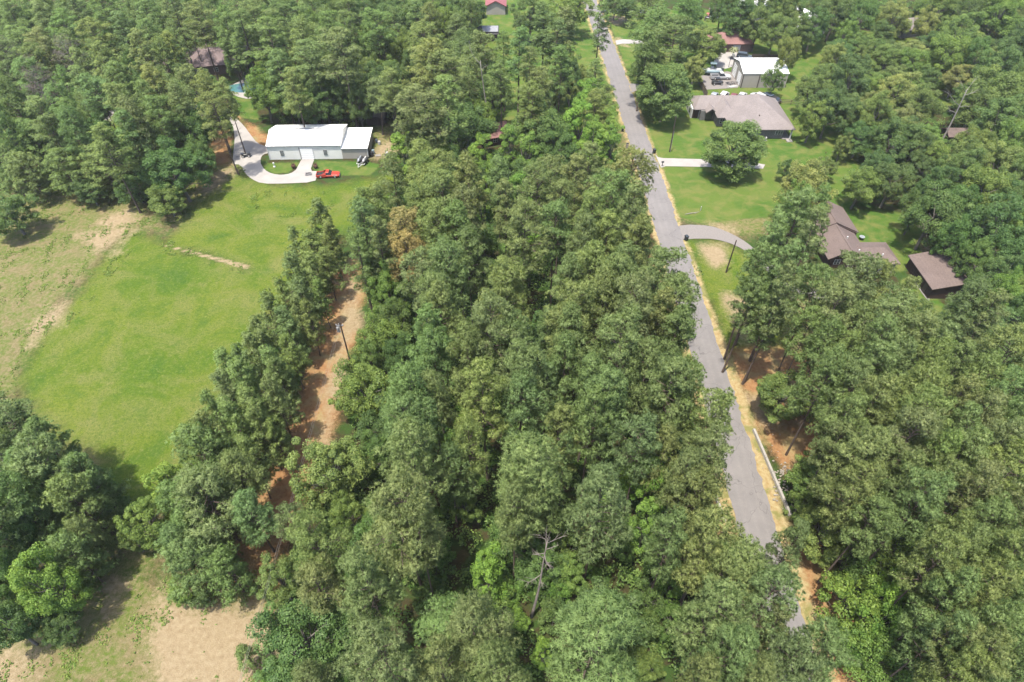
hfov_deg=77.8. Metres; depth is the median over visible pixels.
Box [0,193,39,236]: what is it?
broadleaf tree
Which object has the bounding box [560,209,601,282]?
pine tree
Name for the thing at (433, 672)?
pine tree
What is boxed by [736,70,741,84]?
roller door
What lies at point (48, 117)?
pine tree
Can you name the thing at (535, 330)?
broadleaf tree
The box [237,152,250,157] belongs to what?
quad bike
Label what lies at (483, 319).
pine tree
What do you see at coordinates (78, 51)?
pine tree
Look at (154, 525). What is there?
broadleaf tree
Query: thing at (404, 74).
broadleaf tree
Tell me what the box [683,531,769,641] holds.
pine tree
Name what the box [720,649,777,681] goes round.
pine tree
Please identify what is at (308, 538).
pine tree
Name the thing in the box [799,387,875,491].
pine tree
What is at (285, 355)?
young pine tree
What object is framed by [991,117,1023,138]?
broadleaf tree
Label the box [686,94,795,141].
hip roof house
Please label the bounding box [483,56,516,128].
pine tree
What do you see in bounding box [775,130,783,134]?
window
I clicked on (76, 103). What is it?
broadleaf tree
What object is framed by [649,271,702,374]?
pine tree
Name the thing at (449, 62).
pine tree
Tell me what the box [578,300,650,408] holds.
pine tree
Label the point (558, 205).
pine tree
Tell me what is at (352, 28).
pine tree
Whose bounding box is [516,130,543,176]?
broadleaf tree
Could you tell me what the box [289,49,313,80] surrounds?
broadleaf tree
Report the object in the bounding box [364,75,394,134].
pine tree
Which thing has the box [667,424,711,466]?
shrub
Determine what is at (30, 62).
pine tree
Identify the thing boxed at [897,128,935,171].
broadleaf tree
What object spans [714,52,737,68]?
concrete yard
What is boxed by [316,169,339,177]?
pickup
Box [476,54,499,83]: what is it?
broadleaf tree
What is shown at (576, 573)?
broadleaf tree
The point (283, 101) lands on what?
broadleaf tree
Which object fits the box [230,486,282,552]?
pine tree
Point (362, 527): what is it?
broadleaf tree
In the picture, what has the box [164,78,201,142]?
pine tree
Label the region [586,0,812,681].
road
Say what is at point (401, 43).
broadleaf tree
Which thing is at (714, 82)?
utility buggy
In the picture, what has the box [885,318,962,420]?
pine tree
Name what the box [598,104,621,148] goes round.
broadleaf tree
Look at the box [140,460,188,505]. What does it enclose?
broadleaf tree
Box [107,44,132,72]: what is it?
broadleaf tree
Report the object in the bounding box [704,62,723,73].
boat
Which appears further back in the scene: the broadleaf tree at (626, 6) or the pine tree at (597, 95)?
the broadleaf tree at (626, 6)
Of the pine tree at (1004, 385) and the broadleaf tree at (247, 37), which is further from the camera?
the broadleaf tree at (247, 37)
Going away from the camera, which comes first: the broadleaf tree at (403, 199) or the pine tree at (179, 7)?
the broadleaf tree at (403, 199)
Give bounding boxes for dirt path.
[180,115,870,681]
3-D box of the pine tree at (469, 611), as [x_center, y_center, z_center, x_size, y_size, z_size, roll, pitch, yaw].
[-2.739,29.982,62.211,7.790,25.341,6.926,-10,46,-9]
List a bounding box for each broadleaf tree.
[0,9,21,25]
[0,25,20,52]
[0,96,37,146]
[0,103,44,171]
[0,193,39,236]
[0,512,49,568]
[0,545,45,606]
[0,591,43,653]
[1,65,25,101]
[4,541,94,618]
[19,0,51,47]
[33,610,83,650]
[35,92,73,154]
[38,0,66,27]
[60,42,94,84]
[66,2,97,38]
[69,175,108,205]
[70,76,111,127]
[86,112,122,166]
[101,22,120,60]
[103,1,127,42]
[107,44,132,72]
[112,172,152,203]
[112,495,171,550]
[116,521,146,552]
[118,125,167,172]
[119,17,149,63]
[120,49,141,90]
[125,0,146,24]
[128,61,156,118]
[133,135,212,202]
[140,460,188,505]
[144,183,186,215]
[149,1,177,51]
[158,108,185,154]
[165,573,203,607]
[167,42,190,84]
[169,101,213,165]
[171,9,198,48]
[180,0,202,42]
[185,134,216,182]
[187,68,214,118]
[192,15,213,43]
[204,0,220,11]
[220,44,248,88]
[237,19,257,48]
[242,67,282,122]
[245,595,355,681]
[247,50,282,90]
[250,551,304,608]
[254,3,281,53]
[254,4,278,30]
[258,0,278,16]
[277,0,298,37]
[277,77,311,124]
[284,435,375,517]
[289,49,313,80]
[294,88,332,123]
[298,6,319,47]
[300,64,349,123]
[301,0,340,24]
[318,0,342,56]
[327,358,398,424]
[328,489,368,540]
[330,0,347,25]
[330,67,365,123]
[343,83,372,126]
[347,338,386,382]
[347,501,402,571]
[349,0,366,31]
[351,26,377,66]
[353,309,405,365]
[356,51,379,87]
[356,394,392,450]
[357,19,383,49]
[359,429,394,475]
[360,60,401,105]
[363,258,412,317]
[364,0,384,15]
[367,231,407,263]
[370,19,391,63]
[372,0,414,45]
[374,198,400,227]
[374,296,414,339]
[378,54,400,79]
[378,330,415,386]
[380,71,401,120]
[385,25,400,58]
[389,62,408,90]
[390,25,420,67]
[390,131,415,180]
[391,178,410,221]
[392,88,427,117]
[395,0,410,15]
[400,50,424,82]
[402,0,436,36]
[428,2,455,33]
[431,6,454,39]
[432,0,454,12]
[437,133,456,157]
[439,35,454,52]
[439,143,470,187]
[440,101,499,153]
[441,6,465,41]
[445,0,487,31]
[448,486,482,522]
[453,0,484,43]
[453,403,476,448]
[456,27,476,53]
[465,97,498,131]
[465,222,499,272]
[466,164,492,204]
[467,132,493,171]
[470,539,509,599]
[472,179,493,236]
[473,63,507,111]
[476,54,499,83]
[478,159,500,216]
[486,257,533,295]
[498,123,522,177]
[505,171,531,220]
[508,0,551,42]
[510,98,574,154]
[511,158,549,201]
[515,532,570,587]
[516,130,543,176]
[518,233,544,285]
[520,309,560,346]
[529,156,565,181]
[530,635,552,670]
[537,123,579,163]
[541,66,566,108]
[546,0,595,37]
[550,552,590,594]
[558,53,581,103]
[560,575,661,653]
[561,72,579,106]
[563,99,594,154]
[571,77,597,133]
[576,114,610,164]
[578,165,612,194]
[579,63,591,97]
[591,101,610,133]
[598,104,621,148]
[599,124,624,167]
[604,0,623,20]
[613,0,639,24]
[619,443,670,516]
[623,641,666,681]
[626,496,661,554]
[629,39,662,87]
[635,62,694,121]
[676,0,704,39]
[680,18,726,59]
[682,50,707,84]
[689,533,755,603]
[701,119,767,181]
[709,0,737,32]
[716,0,756,35]
[730,0,765,22]
[739,2,776,51]
[752,8,798,53]
[756,368,806,422]
[760,61,785,92]
[761,0,783,18]
[772,158,838,209]
[775,0,802,38]
[776,0,806,31]
[776,158,792,181]
[777,35,801,69]
[777,178,811,243]
[781,13,814,49]
[784,450,842,505]
[793,66,836,111]
[793,96,834,142]
[793,501,860,569]
[799,1,834,51]
[801,385,837,422]
[805,0,832,10]
[808,79,856,138]
[810,62,837,84]
[816,0,856,41]
[816,151,838,176]
[819,42,847,75]
[820,38,857,61]
[830,6,847,24]
[831,53,871,96]
[832,92,867,131]
[832,131,853,161]
[833,16,859,42]
[840,166,881,208]
[842,72,869,92]
[843,120,883,158]
[847,0,882,38]
[847,32,878,55]
[852,42,873,68]
[854,90,894,117]
[856,89,897,140]
[858,148,896,178]
[859,75,886,97]
[860,6,894,19]
[863,566,918,614]
[864,19,895,54]
[864,68,891,90]
[865,34,885,57]
[868,43,910,70]
[868,115,925,162]
[869,0,912,44]
[870,71,922,112]
[874,116,921,153]
[875,40,903,61]
[875,161,916,207]
[878,64,909,89]
[880,0,913,17]
[881,13,912,35]
[883,103,922,123]
[888,298,934,339]
[892,82,948,119]
[894,623,931,667]
[895,79,927,100]
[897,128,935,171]
[898,40,928,61]
[898,180,974,249]
[898,181,943,234]
[900,46,934,77]
[905,149,941,185]
[909,0,939,17]
[910,63,941,89]
[911,4,940,41]
[914,132,952,163]
[914,165,962,201]
[917,31,943,49]
[919,123,947,144]
[920,0,958,28]
[926,33,971,81]
[928,184,983,236]
[929,213,979,258]
[932,147,987,193]
[933,11,987,52]
[934,305,972,342]
[935,26,959,35]
[935,45,968,72]
[936,6,962,26]
[938,64,978,97]
[938,135,988,178]
[948,229,995,277]
[949,0,995,35]
[949,82,981,108]
[952,80,1000,127]
[954,121,997,166]
[956,36,992,77]
[957,26,985,36]
[957,180,1023,257]
[959,63,1023,118]
[959,164,1019,216]
[963,255,1023,299]
[965,204,998,238]
[968,93,1023,140]
[970,42,1023,87]
[973,35,995,53]
[973,46,1000,60]
[974,140,1023,180]
[976,264,1023,309]
[977,0,1023,35]
[979,10,998,29]
[980,226,1023,279]
[984,178,1021,201]
[989,25,1023,67]
[989,38,1012,59]
[990,172,1023,219]
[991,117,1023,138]
[992,115,1023,171]
[994,212,1023,254]
[996,14,1023,37]
[996,293,1023,347]
[997,152,1023,191]
[998,8,1019,16]
[1003,101,1023,120]
[1007,66,1023,85]
[1007,274,1023,305]
[1012,81,1023,102]
[1016,7,1023,21]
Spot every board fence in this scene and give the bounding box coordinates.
[697,75,707,94]
[752,54,777,57]
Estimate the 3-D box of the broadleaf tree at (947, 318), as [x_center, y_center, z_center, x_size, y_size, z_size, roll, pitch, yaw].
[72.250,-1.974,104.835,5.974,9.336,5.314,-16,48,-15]
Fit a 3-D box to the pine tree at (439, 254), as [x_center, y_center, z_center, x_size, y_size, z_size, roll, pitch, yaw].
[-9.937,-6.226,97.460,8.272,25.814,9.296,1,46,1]
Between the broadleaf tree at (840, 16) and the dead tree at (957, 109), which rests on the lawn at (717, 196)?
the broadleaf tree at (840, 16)
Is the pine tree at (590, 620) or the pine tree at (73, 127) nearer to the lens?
the pine tree at (590, 620)
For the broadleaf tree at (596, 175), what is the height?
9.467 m
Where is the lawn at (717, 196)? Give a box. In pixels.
[109,0,987,345]
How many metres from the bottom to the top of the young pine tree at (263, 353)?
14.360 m
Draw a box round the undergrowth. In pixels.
[0,0,1023,681]
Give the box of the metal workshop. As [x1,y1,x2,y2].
[731,58,789,87]
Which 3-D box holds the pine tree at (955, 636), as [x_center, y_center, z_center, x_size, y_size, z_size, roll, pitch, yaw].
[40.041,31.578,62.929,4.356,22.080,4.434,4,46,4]
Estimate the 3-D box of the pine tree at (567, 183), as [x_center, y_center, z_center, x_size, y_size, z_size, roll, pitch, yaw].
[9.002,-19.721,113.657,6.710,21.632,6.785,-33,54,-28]
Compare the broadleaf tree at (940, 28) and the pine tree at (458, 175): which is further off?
the broadleaf tree at (940, 28)
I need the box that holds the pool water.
[229,83,257,92]
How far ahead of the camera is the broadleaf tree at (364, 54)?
176.86 m
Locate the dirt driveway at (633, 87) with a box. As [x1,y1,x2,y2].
[629,84,641,92]
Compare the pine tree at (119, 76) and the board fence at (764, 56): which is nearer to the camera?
the pine tree at (119, 76)
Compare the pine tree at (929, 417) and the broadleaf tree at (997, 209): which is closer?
the pine tree at (929, 417)
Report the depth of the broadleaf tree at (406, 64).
171.02 m
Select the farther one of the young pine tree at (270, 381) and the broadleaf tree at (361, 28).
the broadleaf tree at (361, 28)
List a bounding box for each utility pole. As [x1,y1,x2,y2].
[336,322,350,360]
[669,116,676,151]
[725,240,736,272]
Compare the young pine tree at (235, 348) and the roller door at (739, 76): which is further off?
the roller door at (739, 76)
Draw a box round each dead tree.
[469,46,488,121]
[520,530,565,618]
[943,74,979,137]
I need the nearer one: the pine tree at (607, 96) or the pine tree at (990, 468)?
the pine tree at (990, 468)
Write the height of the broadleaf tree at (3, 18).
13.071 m
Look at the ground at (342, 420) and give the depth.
96.48 m
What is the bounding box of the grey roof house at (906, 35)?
[897,17,929,38]
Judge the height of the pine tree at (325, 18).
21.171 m
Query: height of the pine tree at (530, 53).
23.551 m
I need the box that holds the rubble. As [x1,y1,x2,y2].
[755,402,791,508]
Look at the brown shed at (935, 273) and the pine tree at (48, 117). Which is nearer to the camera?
the brown shed at (935, 273)
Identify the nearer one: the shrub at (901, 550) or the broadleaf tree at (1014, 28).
the shrub at (901, 550)
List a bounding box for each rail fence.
[779,99,803,104]
[930,89,951,92]
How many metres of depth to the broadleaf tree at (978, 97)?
153.62 m
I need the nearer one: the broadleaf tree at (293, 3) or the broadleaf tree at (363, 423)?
the broadleaf tree at (363, 423)
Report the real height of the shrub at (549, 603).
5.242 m
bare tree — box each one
[0,38,38,114]
[17,55,59,102]
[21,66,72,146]
[50,34,94,90]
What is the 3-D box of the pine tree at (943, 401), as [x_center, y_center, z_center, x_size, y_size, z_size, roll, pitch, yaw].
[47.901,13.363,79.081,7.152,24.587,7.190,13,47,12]
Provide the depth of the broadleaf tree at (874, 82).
165.06 m
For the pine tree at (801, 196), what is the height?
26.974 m
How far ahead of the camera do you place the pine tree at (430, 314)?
82.57 m
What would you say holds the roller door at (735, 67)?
in the metal workshop
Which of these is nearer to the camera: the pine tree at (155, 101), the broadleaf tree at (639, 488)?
the broadleaf tree at (639, 488)
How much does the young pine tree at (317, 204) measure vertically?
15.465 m
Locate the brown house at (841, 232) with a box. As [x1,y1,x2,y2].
[809,201,900,272]
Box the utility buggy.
[711,77,723,84]
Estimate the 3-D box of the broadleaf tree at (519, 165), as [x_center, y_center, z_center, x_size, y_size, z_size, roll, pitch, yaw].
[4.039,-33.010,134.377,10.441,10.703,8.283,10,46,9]
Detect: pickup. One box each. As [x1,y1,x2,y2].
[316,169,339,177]
[710,71,730,79]
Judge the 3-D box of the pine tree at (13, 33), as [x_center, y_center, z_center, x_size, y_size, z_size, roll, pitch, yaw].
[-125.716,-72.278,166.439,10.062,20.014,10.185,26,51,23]
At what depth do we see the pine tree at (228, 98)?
143.56 m
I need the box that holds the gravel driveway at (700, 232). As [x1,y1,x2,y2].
[679,225,823,297]
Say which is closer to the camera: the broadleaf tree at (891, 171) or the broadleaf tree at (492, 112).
the broadleaf tree at (891, 171)
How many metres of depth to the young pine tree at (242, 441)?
80.84 m
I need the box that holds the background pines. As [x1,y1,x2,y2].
[0,0,1023,681]
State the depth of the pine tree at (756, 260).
93.53 m
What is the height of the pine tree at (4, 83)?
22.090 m
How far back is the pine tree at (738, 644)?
55.41 m
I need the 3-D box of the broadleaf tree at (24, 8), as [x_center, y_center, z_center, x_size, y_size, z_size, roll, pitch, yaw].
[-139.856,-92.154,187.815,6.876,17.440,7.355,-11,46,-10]
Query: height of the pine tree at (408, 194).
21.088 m
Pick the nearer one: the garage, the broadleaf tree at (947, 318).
the broadleaf tree at (947, 318)
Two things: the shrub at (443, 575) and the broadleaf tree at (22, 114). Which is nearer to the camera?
the shrub at (443, 575)
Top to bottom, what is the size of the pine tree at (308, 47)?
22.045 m
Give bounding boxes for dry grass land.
[0,124,841,681]
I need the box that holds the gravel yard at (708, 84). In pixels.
[702,71,737,89]
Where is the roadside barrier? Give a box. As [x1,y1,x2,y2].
[752,428,791,515]
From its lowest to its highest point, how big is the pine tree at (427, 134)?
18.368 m
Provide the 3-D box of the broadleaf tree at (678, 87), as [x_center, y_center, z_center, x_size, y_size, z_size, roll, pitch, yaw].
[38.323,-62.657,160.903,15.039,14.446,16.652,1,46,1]
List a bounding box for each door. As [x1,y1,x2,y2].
[299,148,314,158]
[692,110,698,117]
[732,62,737,77]
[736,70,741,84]
[909,265,920,280]
[921,282,928,292]
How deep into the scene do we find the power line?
76.57 m
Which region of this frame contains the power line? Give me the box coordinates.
[239,325,340,681]
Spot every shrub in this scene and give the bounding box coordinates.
[234,643,265,676]
[259,659,283,681]
[359,489,401,522]
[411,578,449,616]
[417,535,456,587]
[428,485,467,521]
[435,447,468,484]
[481,574,519,611]
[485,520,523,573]
[497,239,530,262]
[499,600,531,631]
[500,573,523,605]
[503,551,538,590]
[534,576,564,609]
[537,596,571,637]
[543,575,572,610]
[550,528,585,565]
[601,519,634,563]
[617,214,653,241]
[623,396,647,430]
[624,576,665,621]
[634,555,677,594]
[634,608,660,644]
[648,312,696,339]
[655,603,689,640]
[657,574,683,605]
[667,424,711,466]
[784,489,819,518]
[814,570,884,637]
[823,535,881,584]
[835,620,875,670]
[841,633,910,681]
[847,599,907,643]
[854,541,914,598]
[867,515,929,564]
[877,636,935,681]
[887,547,939,590]
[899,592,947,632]
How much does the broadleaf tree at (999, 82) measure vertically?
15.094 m
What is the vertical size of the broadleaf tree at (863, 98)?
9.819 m
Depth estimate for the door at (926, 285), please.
117.66 m
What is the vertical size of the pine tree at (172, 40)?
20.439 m
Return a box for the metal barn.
[266,124,373,159]
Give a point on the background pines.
(456, 46)
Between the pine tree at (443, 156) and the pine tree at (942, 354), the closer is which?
the pine tree at (942, 354)
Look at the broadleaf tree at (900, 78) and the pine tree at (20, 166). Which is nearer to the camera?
the pine tree at (20, 166)
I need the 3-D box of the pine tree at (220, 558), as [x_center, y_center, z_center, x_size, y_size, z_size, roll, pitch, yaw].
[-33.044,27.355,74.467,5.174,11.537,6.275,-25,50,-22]
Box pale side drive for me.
[616,39,640,44]
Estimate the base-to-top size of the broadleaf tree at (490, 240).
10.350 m
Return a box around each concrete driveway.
[230,117,316,183]
[655,155,764,168]
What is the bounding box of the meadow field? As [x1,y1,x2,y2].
[18,173,785,509]
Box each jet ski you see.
[357,156,363,162]
[362,156,368,162]
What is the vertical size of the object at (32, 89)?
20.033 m
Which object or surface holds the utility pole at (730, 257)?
on the lawn at (717, 196)
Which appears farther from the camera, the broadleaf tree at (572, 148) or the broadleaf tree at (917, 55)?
the broadleaf tree at (917, 55)
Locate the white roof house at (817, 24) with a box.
[786,9,824,33]
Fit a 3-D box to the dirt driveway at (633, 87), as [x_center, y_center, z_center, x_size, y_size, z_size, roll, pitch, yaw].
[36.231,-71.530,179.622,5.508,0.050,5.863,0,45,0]
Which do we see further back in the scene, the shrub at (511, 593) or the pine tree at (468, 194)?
the pine tree at (468, 194)
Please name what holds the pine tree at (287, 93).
on the ground at (342, 420)
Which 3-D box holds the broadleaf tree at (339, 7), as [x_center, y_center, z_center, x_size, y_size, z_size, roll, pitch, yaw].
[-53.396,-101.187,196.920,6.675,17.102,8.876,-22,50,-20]
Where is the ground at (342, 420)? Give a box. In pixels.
[0,0,1023,681]
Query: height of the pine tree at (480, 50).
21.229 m
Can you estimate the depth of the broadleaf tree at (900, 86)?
165.39 m
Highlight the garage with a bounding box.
[707,31,753,51]
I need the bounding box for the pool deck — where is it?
[234,78,267,98]
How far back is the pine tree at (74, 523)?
75.79 m
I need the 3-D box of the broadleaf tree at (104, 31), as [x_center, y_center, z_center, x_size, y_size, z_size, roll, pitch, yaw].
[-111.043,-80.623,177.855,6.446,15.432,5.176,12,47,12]
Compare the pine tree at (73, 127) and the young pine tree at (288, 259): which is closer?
the young pine tree at (288, 259)
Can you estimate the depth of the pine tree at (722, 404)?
74.65 m
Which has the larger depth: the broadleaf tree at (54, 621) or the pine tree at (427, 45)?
the pine tree at (427, 45)
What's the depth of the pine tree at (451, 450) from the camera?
75.25 m
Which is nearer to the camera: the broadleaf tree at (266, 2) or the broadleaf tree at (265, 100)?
the broadleaf tree at (265, 100)
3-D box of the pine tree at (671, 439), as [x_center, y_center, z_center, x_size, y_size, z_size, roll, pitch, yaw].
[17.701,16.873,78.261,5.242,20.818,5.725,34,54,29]
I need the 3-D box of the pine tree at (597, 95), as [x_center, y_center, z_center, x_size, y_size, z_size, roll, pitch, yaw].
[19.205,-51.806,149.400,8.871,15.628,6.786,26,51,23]
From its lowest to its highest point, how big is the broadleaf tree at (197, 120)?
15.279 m
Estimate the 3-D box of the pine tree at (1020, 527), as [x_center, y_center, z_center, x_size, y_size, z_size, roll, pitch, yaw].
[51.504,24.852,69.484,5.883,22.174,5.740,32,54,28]
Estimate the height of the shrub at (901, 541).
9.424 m
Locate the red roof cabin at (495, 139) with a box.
[475,121,509,147]
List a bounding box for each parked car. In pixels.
[720,91,729,94]
[736,51,752,57]
[762,92,773,96]
[772,95,780,102]
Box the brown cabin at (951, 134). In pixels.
[940,128,969,143]
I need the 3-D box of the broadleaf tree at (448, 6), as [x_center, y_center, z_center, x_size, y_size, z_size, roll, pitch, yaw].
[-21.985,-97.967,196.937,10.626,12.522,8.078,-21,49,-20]
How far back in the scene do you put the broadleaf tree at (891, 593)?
71.70 m
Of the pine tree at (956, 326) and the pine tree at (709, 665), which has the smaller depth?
the pine tree at (709, 665)
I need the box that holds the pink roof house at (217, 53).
[155,43,248,78]
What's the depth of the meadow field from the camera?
113.53 m
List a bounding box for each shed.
[366,107,387,124]
[472,25,498,40]
[485,0,506,14]
[905,249,977,298]
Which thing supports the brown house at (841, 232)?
on the ground at (342, 420)
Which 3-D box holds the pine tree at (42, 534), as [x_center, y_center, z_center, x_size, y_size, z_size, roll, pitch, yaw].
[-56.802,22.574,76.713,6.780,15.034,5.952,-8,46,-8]
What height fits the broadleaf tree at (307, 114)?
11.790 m
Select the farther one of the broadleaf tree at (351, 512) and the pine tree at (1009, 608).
the broadleaf tree at (351, 512)
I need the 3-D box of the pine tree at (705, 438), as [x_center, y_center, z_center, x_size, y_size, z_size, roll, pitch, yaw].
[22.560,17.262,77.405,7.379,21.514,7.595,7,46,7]
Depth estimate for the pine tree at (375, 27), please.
167.42 m
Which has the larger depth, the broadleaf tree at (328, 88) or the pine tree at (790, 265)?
the broadleaf tree at (328, 88)
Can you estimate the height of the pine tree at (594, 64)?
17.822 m
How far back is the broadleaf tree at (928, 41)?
190.74 m
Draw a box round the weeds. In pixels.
[0,130,385,681]
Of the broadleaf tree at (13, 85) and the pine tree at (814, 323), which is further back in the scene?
the broadleaf tree at (13, 85)
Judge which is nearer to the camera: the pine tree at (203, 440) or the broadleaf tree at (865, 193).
the pine tree at (203, 440)
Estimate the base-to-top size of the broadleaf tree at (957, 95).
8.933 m
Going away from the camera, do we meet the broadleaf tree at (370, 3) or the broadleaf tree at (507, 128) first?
the broadleaf tree at (507, 128)
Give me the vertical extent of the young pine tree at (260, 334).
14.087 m
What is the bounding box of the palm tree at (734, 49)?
[728,46,738,58]
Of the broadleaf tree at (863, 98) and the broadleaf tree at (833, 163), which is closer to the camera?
the broadleaf tree at (833, 163)
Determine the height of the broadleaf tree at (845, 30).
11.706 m
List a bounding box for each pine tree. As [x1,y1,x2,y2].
[0,0,44,43]
[0,38,28,100]
[0,72,37,142]
[0,143,35,195]
[0,390,51,467]
[0,469,62,535]
[0,489,35,568]
[0,490,77,565]
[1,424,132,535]
[2,23,45,89]
[2,445,70,511]
[4,149,53,202]
[8,117,67,180]
[9,56,57,107]
[16,26,69,94]
[17,42,55,81]
[21,415,82,468]
[22,95,80,181]
[29,0,74,58]
[39,470,128,549]
[41,146,88,198]
[42,81,88,158]
[42,528,118,593]
[44,7,92,52]
[50,27,90,70]
[51,64,88,122]
[54,0,101,36]
[55,96,99,169]
[55,101,107,190]
[58,450,133,523]
[61,515,122,570]
[65,65,108,115]
[69,44,108,121]
[72,17,121,80]
[73,72,119,133]
[76,141,126,198]
[86,0,129,42]
[88,40,128,88]
[89,122,141,212]
[100,82,140,129]
[104,60,145,125]
[107,10,140,60]
[113,107,156,192]
[114,94,162,181]
[127,27,167,109]
[133,0,170,55]
[133,77,166,132]
[136,18,167,83]
[140,61,181,116]
[142,94,182,170]
[151,33,179,78]
[152,519,208,582]
[154,466,231,540]
[154,529,242,609]
[157,0,196,53]
[159,30,194,108]
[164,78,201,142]
[164,419,245,499]
[169,462,271,561]
[174,63,214,140]
[180,0,224,80]
[187,408,238,473]
[189,67,231,152]
[196,90,239,174]
[199,388,236,450]
[199,540,260,612]
[208,367,245,432]
[210,76,245,152]
[211,4,244,80]
[212,346,245,408]
[216,12,246,88]
[216,395,268,459]
[217,447,270,504]
[227,8,269,93]
[227,355,272,430]
[229,341,264,394]
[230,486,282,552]
[234,0,284,60]
[235,383,289,449]
[235,432,281,499]
[240,330,272,389]
[244,398,291,469]
[246,313,278,362]
[252,15,293,86]
[253,324,286,372]
[257,287,299,352]
[258,343,301,399]
[259,372,305,441]
[265,47,297,124]
[265,355,302,418]
[265,416,296,466]
[266,0,312,64]
[271,276,298,321]
[272,304,312,364]
[272,501,311,544]
[277,333,312,388]
[278,66,314,127]
[281,249,318,312]
[285,509,355,595]
[286,226,307,281]
[288,14,327,71]
[288,293,315,350]
[290,656,336,681]
[291,36,333,122]
[291,273,323,328]
[293,227,337,285]
[293,551,349,622]
[299,298,326,355]
[302,252,333,310]
[305,197,347,252]
[312,276,335,327]
[314,10,349,80]
[314,26,363,127]
[317,246,348,300]
[319,217,347,277]
[331,615,427,681]
[335,0,368,32]
[336,545,406,646]
[342,16,363,83]
[342,230,377,318]
[346,181,392,276]
[346,195,385,304]
[352,186,386,252]
[355,459,448,586]
[359,7,398,65]
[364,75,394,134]
[368,214,398,316]
[371,412,452,517]
[374,66,405,146]
[376,147,407,227]
[378,386,445,471]
[380,359,445,489]
[386,205,429,296]
[386,228,426,317]
[389,496,445,599]
[391,82,451,176]
[396,244,458,317]
[398,179,436,243]
[401,36,456,134]
[402,136,442,191]
[404,302,454,409]
[405,0,428,42]
[406,20,445,106]
[406,119,432,163]
[411,160,459,213]
[412,149,445,205]
[412,197,453,256]
[412,325,457,433]
[412,590,494,670]
[414,165,465,228]
[414,367,459,457]
[414,631,467,681]
[415,265,456,387]
[416,146,455,193]
[418,232,471,358]
[419,1,442,35]
[420,202,459,269]
[420,277,466,392]
[422,48,476,119]
[425,74,468,152]
[434,439,480,526]
[436,197,483,317]
[442,586,523,681]
[445,12,467,41]
[445,317,492,405]
[446,413,489,492]
[447,182,487,279]
[450,149,491,219]
[453,222,493,324]
[453,354,511,480]
[457,44,484,91]
[459,286,522,414]
[468,29,501,96]
[468,632,532,681]
[478,253,531,353]
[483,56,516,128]
[484,30,513,111]
[485,151,516,236]
[491,335,551,428]
[491,425,570,551]
[492,177,522,255]
[493,475,545,579]
[496,309,536,416]
[500,366,552,439]
[502,195,554,318]
[506,25,533,125]
[513,160,555,246]
[515,45,539,109]
[515,80,547,129]
[525,66,554,143]
[526,153,567,247]
[527,359,565,438]
[528,0,556,81]
[534,196,574,306]
[534,303,560,376]
[538,17,572,109]
[540,400,580,473]
[543,277,599,403]
[543,587,645,681]
[546,177,577,275]
[547,44,575,123]
[547,300,587,379]
[549,251,584,329]
[549,330,580,437]
[549,429,577,505]
[554,4,577,64]
[555,239,611,359]
[559,153,594,238]
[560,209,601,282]
[560,460,634,578]
[565,383,614,496]
[567,185,610,253]
[567,348,609,461]
[570,140,606,235]
[575,362,631,473]
[576,262,618,374]
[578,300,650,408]
[579,87,609,135]
[582,167,635,251]
[583,57,605,117]
[586,210,623,281]
[586,246,638,373]
[589,0,611,84]
[595,83,618,131]
[600,144,658,240]
[600,268,660,371]
[606,179,654,260]
[608,408,662,518]
[611,239,643,344]
[620,213,655,305]
[624,0,667,67]
[624,334,667,437]
[625,27,658,110]
[629,3,678,84]
[634,243,703,355]
[634,286,680,390]
[636,350,704,474]
[639,421,681,514]
[640,502,689,605]
[641,351,706,442]
[646,13,696,91]
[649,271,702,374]
[649,303,694,407]
[653,445,708,537]
[664,498,745,605]
[665,460,722,561]
[665,571,752,675]
[670,414,733,503]
[672,0,705,62]
[672,651,722,681]
[678,619,760,681]
[679,383,736,484]
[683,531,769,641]
[719,560,806,655]
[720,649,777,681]
[721,275,768,372]
[723,242,768,359]
[733,602,795,678]
[734,210,789,345]
[741,259,802,384]
[741,294,784,381]
[748,238,808,361]
[755,186,823,319]
[755,626,829,681]
[759,515,809,591]
[764,206,830,341]
[775,303,825,399]
[776,262,833,373]
[776,613,861,681]
[781,182,831,260]
[785,343,848,455]
[786,313,846,418]
[794,271,861,383]
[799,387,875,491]
[800,416,857,500]
[803,327,864,423]
[807,457,888,558]
[808,424,901,529]
[811,298,872,403]
[814,354,875,453]
[816,491,902,583]
[817,249,885,319]
[820,339,904,451]
[822,370,900,471]
[827,314,900,425]
[839,471,915,563]
[850,258,897,311]
[850,284,921,376]
[856,446,926,526]
[859,458,958,571]
[862,333,918,406]
[862,404,947,477]
[869,357,951,438]
[874,274,922,328]
[880,523,972,617]
[881,381,957,460]
[882,308,942,386]
[883,507,977,598]
[883,608,977,681]
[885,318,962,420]
[888,426,963,491]
[888,565,986,646]
[890,332,957,403]
[891,521,996,616]
[893,424,994,534]
[902,451,973,519]
[903,557,1023,656]
[908,455,1007,547]
[909,400,982,466]
[911,639,1002,681]
[912,618,1019,681]
[916,372,986,441]
[917,491,1021,589]
[924,415,1023,527]
[925,348,1009,441]
[927,598,1023,678]
[929,339,977,400]
[932,274,994,345]
[935,434,1023,546]
[937,386,1012,445]
[943,527,1023,609]
[946,474,1023,574]
[946,508,1023,603]
[949,287,1014,356]
[952,550,1023,627]
[956,300,1020,358]
[958,628,1023,681]
[962,319,1023,392]
[967,363,1023,443]
[978,395,1023,456]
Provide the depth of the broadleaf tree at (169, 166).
132.24 m
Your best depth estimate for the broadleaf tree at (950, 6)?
198.11 m

